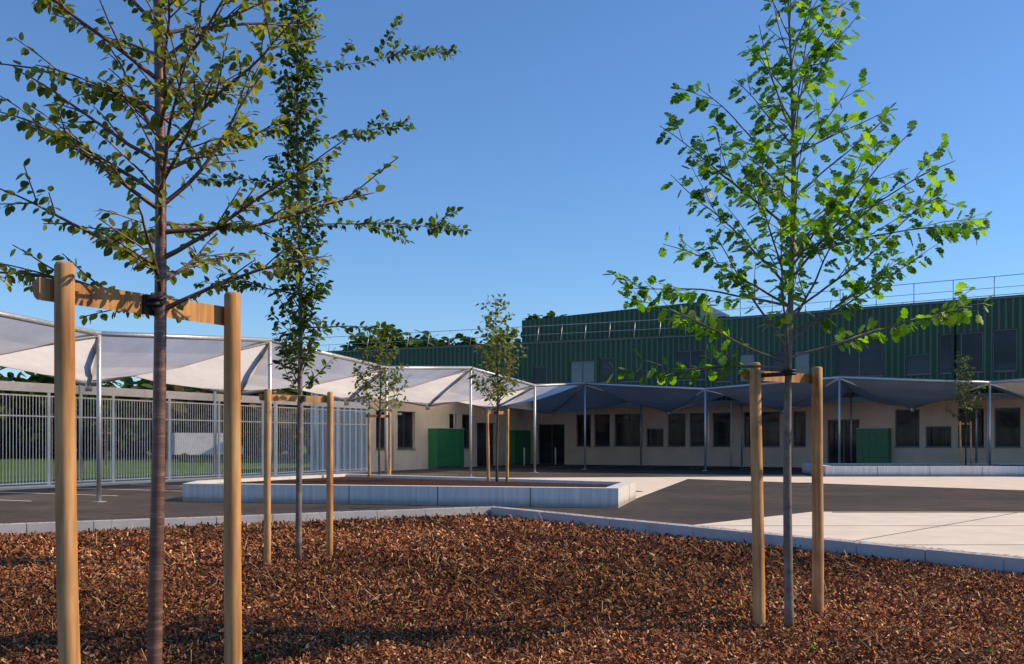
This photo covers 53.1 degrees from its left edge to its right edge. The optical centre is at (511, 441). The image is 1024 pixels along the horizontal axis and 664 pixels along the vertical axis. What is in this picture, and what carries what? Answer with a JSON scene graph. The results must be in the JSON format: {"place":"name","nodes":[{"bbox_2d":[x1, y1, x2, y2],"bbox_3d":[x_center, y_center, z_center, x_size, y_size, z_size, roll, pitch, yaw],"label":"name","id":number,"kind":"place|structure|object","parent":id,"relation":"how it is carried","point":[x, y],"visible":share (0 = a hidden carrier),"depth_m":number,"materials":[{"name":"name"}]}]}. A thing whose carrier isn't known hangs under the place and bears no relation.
{"place":"outdoors","nodes":[
{"label":"outdoors","id":0,"kind":"place"},
{"bbox_2d":[0,448,325,486],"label":"lawn grass","id":1,"kind":"structure","parent":0,"point":[87,469],"depth_m":50.64,"materials":[{"name":"green plant"}]},
{"bbox_2d":[106,377,192,457],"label":"tree","id":2,"kind":"object","parent":1,"relation":"on","point":[129,382],"visible":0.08,"depth_m":81.52,"materials":[{"name":"green plant"}]},
{"bbox_2d":[172,433,242,460],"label":"white van","id":3,"kind":"object","parent":1,"relation":"on","point":[187,445],"visible":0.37,"depth_m":69.05,"materials":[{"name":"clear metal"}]},
{"bbox_2d":[0,517,1023,663],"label":"mulch","id":4,"kind":"object","parent":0,"point":[246,623],"depth_m":8.53,"materials":[{"name":"wood"}]},
{"bbox_2d":[33,261,241,663],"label":"stake","id":5,"kind":"object","parent":4,"relation":"on","point":[63,291],"visible":0.94,"depth_m":3.65,"materials":[{"name":"brown wood"}]},
{"bbox_2d":[259,389,332,566],"bbox_3d":[-2.640,0.510,12.561,0.198,2.264,1.048,0,0,42],"label":"stake","id":6,"kind":"object","parent":4,"relation":"on","point":[267,397],"visible":0.92,"depth_m":12.42,"materials":[{"name":"brown wood"}]},
{"bbox_2d":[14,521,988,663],"bbox_3d":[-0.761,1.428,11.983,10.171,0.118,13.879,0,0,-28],"label":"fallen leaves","id":7,"kind":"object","parent":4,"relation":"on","point":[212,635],"visible":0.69,"depth_m":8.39,"materials":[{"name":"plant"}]},
{"bbox_2d":[0,506,1023,663],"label":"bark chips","id":8,"kind":"object","parent":4,"relation":"on","point":[603,633],"visible":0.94,"depth_m":9.35,"materials":[{"name":"brown wood"}]},
{"bbox_2d":[255,526,993,659],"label":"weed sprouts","id":9,"kind":"object","parent":4,"relation":"on","point":[259,656],"visible":0.77,"depth_m":7.23,"materials":[{"name":"green plant"}]},
{"bbox_2d":[741,362,823,626],"bbox_3d":[2.305,0.491,8.239,0.935,2.226,0.394,0,0,-37],"label":"support","id":10,"kind":"object","parent":4,"relation":"on","point":[755,377],"visible":0.95,"depth_m":8.08,"materials":[{"name":"brown wood"}]},
{"bbox_2d":[603,0,994,628],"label":"tree","id":11,"kind":"object","parent":4,"relation":"on","point":[824,228],"visible":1,"depth_m":7.79,"materials":[{"name":"plant"}]},
{"bbox_2d":[0,445,1023,524],"bbox_3d":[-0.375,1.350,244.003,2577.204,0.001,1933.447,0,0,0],"label":"asphalt ground","id":12,"kind":"structure","parent":0,"point":[695,501],"depth_m":23.34,"materials":[{"name":"grey asphalt"}]},
{"bbox_2d":[0,366,33,400],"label":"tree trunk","id":13,"kind":"object","parent":12,"relation":"on","point":[10,376],"visible":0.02,"depth_m":91.53,"materials":[{"name":"green plant"}]},
{"bbox_2d":[0,390,54,458],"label":"tree","id":14,"kind":"object","parent":12,"relation":"on","point":[33,442],"visible":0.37,"depth_m":78.64,"materials":[{"name":"green plant"}]},
{"bbox_2d":[0,372,78,457],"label":"tree","id":15,"kind":"object","parent":12,"relation":"on","point":[37,378],"visible":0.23,"depth_m":79.39,"materials":[{"name":"green plant"}]},
{"bbox_2d":[1,379,133,447],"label":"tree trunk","id":16,"kind":"object","parent":12,"relation":"on","point":[51,406],"visible":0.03,"depth_m":78.95,"materials":[{"name":"green plant"}]},
{"bbox_2d":[41,384,143,458],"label":"tree","id":17,"kind":"object","parent":12,"relation":"on","point":[88,429],"visible":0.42,"depth_m":80.17,"materials":[{"name":"green plant"}]},
{"bbox_2d":[94,384,116,464],"bbox_3d":[-23.029,-0.918,58.015,1.213,4.737,1.312,0,0,27],"label":"tree trunk","id":18,"kind":"object","parent":12,"relation":"on","point":[105,426],"visible":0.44,"depth_m":57.98,"materials":[{"name":"green plant"}]},
{"bbox_2d":[92,378,146,386],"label":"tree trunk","id":19,"kind":"object","parent":12,"relation":"on","point":[122,380],"depth_m":106.75,"materials":[{"name":"green plant"}]},
{"bbox_2d":[123,381,244,459],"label":"tree","id":20,"kind":"object","parent":12,"relation":"on","point":[169,387],"visible":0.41,"depth_m":74.41,"materials":[{"name":"green plant"}]},
{"bbox_2d":[0,470,377,489],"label":"curb","id":21,"kind":"structure","parent":12,"relation":"on","point":[141,481],"depth_m":34.05,"materials":[{"name":"concrete"}]},
{"bbox_2d":[216,388,309,458],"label":"tree","id":22,"kind":"object","parent":12,"relation":"on","point":[287,391],"visible":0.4,"depth_m":76.14,"materials":[{"name":"green plant"}]},
{"bbox_2d":[281,388,309,455],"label":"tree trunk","id":23,"kind":"object","parent":12,"relation":"on","point":[308,449],"visible":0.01,"depth_m":95.82,"materials":[{"name":"green plant"}]},
{"bbox_2d":[291,389,309,444],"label":"tree","id":24,"kind":"object","parent":12,"relation":"on","point":[307,425],"visible":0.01,"depth_m":81.85,"materials":[{"name":"green plant"}]},
{"bbox_2d":[341,324,420,349],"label":"tree","id":25,"kind":"object","parent":12,"relation":"on","point":[363,340],"visible":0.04,"depth_m":103.11,"materials":[{"name":"green plant"}]},
{"bbox_2d":[6,465,797,500],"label":"painted lines","id":26,"kind":"object","parent":12,"relation":"on","point":[174,485],"visible":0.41,"depth_m":29.11,"materials":[{"name":"paint"}]},
{"bbox_2d":[183,474,635,507],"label":"wall","id":27,"kind":"structure","parent":12,"relation":"on","point":[617,494],"depth_m":22.09,"materials":[{"name":"grey concrete"}]},
{"bbox_2d":[365,412,390,476],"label":"stakes","id":28,"kind":"object","parent":27,"relation":"on","point":[368,415],"visible":0.98,"depth_m":29.14,"materials":[{"name":"brown wood"}]},
{"bbox_2d":[348,330,411,474],"bbox_3d":[-3.689,-1.106,28.962,1.832,4.372,1.607,0,0,0],"label":"tree","id":29,"kind":"object","parent":27,"relation":"on","point":[377,360],"visible":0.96,"depth_m":28.96,"materials":[{"name":"green plant"}]},
{"bbox_2d":[483,408,508,481],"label":"stakes","id":30,"kind":"object","parent":27,"relation":"on","point":[487,412],"visible":0.97,"depth_m":25.48,"materials":[{"name":"brown wood"}]},
{"bbox_2d":[468,294,526,481],"bbox_3d":[-0.365,-1.309,25.532,1.389,4.778,1.890,0,0,-13],"label":"tree","id":31,"kind":"object","parent":27,"relation":"on","point":[497,386],"visible":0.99,"depth_m":25.46,"materials":[{"name":"green plant"}]},
{"bbox_2d":[392,332,438,346],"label":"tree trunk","id":32,"kind":"object","parent":12,"relation":"on","point":[410,336],"depth_m":110.68,"materials":[{"name":"green plant"}]},
{"bbox_2d":[311,393,527,470],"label":"building wing","id":33,"kind":"structure","parent":12,"relation":"on","point":[412,423],"depth_m":48.84,"materials":[{"name":"beige paint"}]},
{"bbox_2d":[397,329,450,347],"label":"tree","id":34,"kind":"object","parent":12,"relation":"on","point":[425,342],"visible":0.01,"depth_m":100.22,"materials":[{"name":"green plant"}]},
{"bbox_2d":[439,333,475,345],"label":"tree","id":35,"kind":"object","parent":12,"relation":"on","point":[460,335],"depth_m":103.33,"materials":[{"name":"green plant"}]},
{"bbox_2d":[459,336,521,343],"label":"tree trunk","id":36,"kind":"object","parent":12,"relation":"on","point":[516,339],"depth_m":104.58,"materials":[{"name":"green plant"}]},
{"bbox_2d":[481,330,517,342],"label":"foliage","id":37,"kind":"object","parent":12,"relation":"on","point":[508,339],"depth_m":109.52,"materials":[{"name":"green plant"}]},
{"bbox_2d":[0,311,1023,501],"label":"canopy support frame","id":38,"kind":"object","parent":12,"relation":"on","point":[88,383],"visible":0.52,"depth_m":38.70,"materials":[{"name":"white metal"}]},
{"bbox_2d":[0,381,370,485],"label":"white fence bars","id":39,"kind":"object","parent":38,"relation":"attached to","point":[48,389],"visible":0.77,"depth_m":34.74,"materials":[{"name":"white metal"}]},
{"bbox_2d":[0,311,584,406],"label":"canopy membrane","id":40,"kind":"object","parent":38,"relation":"attached to","point":[195,363],"visible":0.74,"depth_m":29.91,"materials":[{"name":"fabric"}]},
{"bbox_2d":[508,376,1023,410],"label":"canopy membrane","id":41,"kind":"object","parent":38,"relation":"attached to","point":[890,392],"visible":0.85,"depth_m":47.46,"materials":[{"name":"fabric"}]},
{"bbox_2d":[524,447,555,465],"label":"white bollards","id":42,"kind":"object","parent":12,"relation":"on","point":[524,456],"visible":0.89,"depth_m":57.42,"materials":[{"name":"white metal"}]},
{"bbox_2d":[520,310,566,337],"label":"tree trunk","id":43,"kind":"object","parent":12,"relation":"on","point":[549,314],"visible":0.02,"depth_m":112.03,"materials":[{"name":"green plant"}]},
{"bbox_2d":[348,483,811,508],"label":"manhole covers","id":44,"kind":"object","parent":12,"relation":"on","point":[365,507],"visible":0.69,"depth_m":20.72,"materials":[{"name":"metal"}]},
{"bbox_2d":[428,428,891,468],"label":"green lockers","id":45,"kind":"object","parent":12,"relation":"on","point":[446,448],"visible":0.97,"depth_m":50.49,"materials":[{"name":"green metal"}]},
{"bbox_2d":[518,477,1023,555],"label":"concrete paving","id":46,"kind":"structure","parent":12,"relation":"on","point":[1003,533],"depth_m":16.97,"materials":[{"name":"beige concrete"}]},
{"bbox_2d":[833,512,1023,540],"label":"paving joints","id":47,"kind":"object","parent":46,"relation":"on","point":[928,512],"visible":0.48,"depth_m":19.32,"materials":[{"name":"grey concrete"}]},
{"bbox_2d":[802,463,1023,476],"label":"planter","id":48,"kind":"object","parent":12,"relation":"on","point":[923,471],"depth_m":39.20,"materials":[{"name":"grey concrete"}]},
{"bbox_2d":[957,421,971,465],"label":"tree stakes","id":49,"kind":"object","parent":48,"relation":"on","point":[960,424],"visible":0.93,"depth_m":41.45,"materials":[{"name":"brown wood"}]},
{"bbox_2d":[942,351,988,465],"bbox_3d":[18.374,-1.290,41.605,1.348,4.740,1.491,0,0,-21],"label":"tree","id":50,"kind":"object","parent":48,"relation":"on","point":[965,400],"visible":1,"depth_m":41.47,"materials":[{"name":"green plant"}]},
{"bbox_2d":[0,0,1023,393],"label":"sky","id":51,"kind":"structure","parent":0,"point":[545,128],"materials":[{"name":"blue"}]},
{"bbox_2d":[528,393,1023,466],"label":"building wall","id":52,"kind":"structure","parent":0,"point":[928,433],"depth_m":54.05,"materials":[{"name":"beige paint"}]},
{"bbox_2d":[306,294,1023,407],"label":"green building facade","id":53,"kind":"structure","parent":52,"relation":"on","point":[992,346],"depth_m":54.54,"materials":[{"name":"green metal"}]},
{"bbox_2d":[312,274,1023,350],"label":"roof railing","id":54,"kind":"object","parent":53,"relation":"on","point":[876,304],"visible":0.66,"depth_m":56.78,"materials":[{"name":"metal"}]},
{"bbox_2d":[713,313,726,317],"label":"roof vents","id":55,"kind":"object","parent":53,"relation":"attached to","point":[722,315],"visible":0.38,"depth_m":58.48,"materials":[{"name":"metal"}]},
{"label":"bed soil","id":56,"kind":"structure","parent":0,"visible":0},
{"bbox_2d":[0,0,398,663],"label":"tree","id":57,"kind":"object","parent":56,"relation":"on","point":[166,90],"visible":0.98,"depth_m":3.92,"materials":[{"name":"green plant"}]},
{"bbox_2d":[185,0,471,562],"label":"tree","id":58,"kind":"object","parent":56,"relation":"on","point":[301,320],"visible":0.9,"depth_m":12.61,"materials":[{"name":"green plant"}]},
{"bbox_2d":[0,506,1023,574],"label":"curb","id":59,"kind":"object","parent":56,"relation":"on","point":[991,562],"visible":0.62,"depth_m":16.41,"materials":[{"name":"concrete"}]}
]}

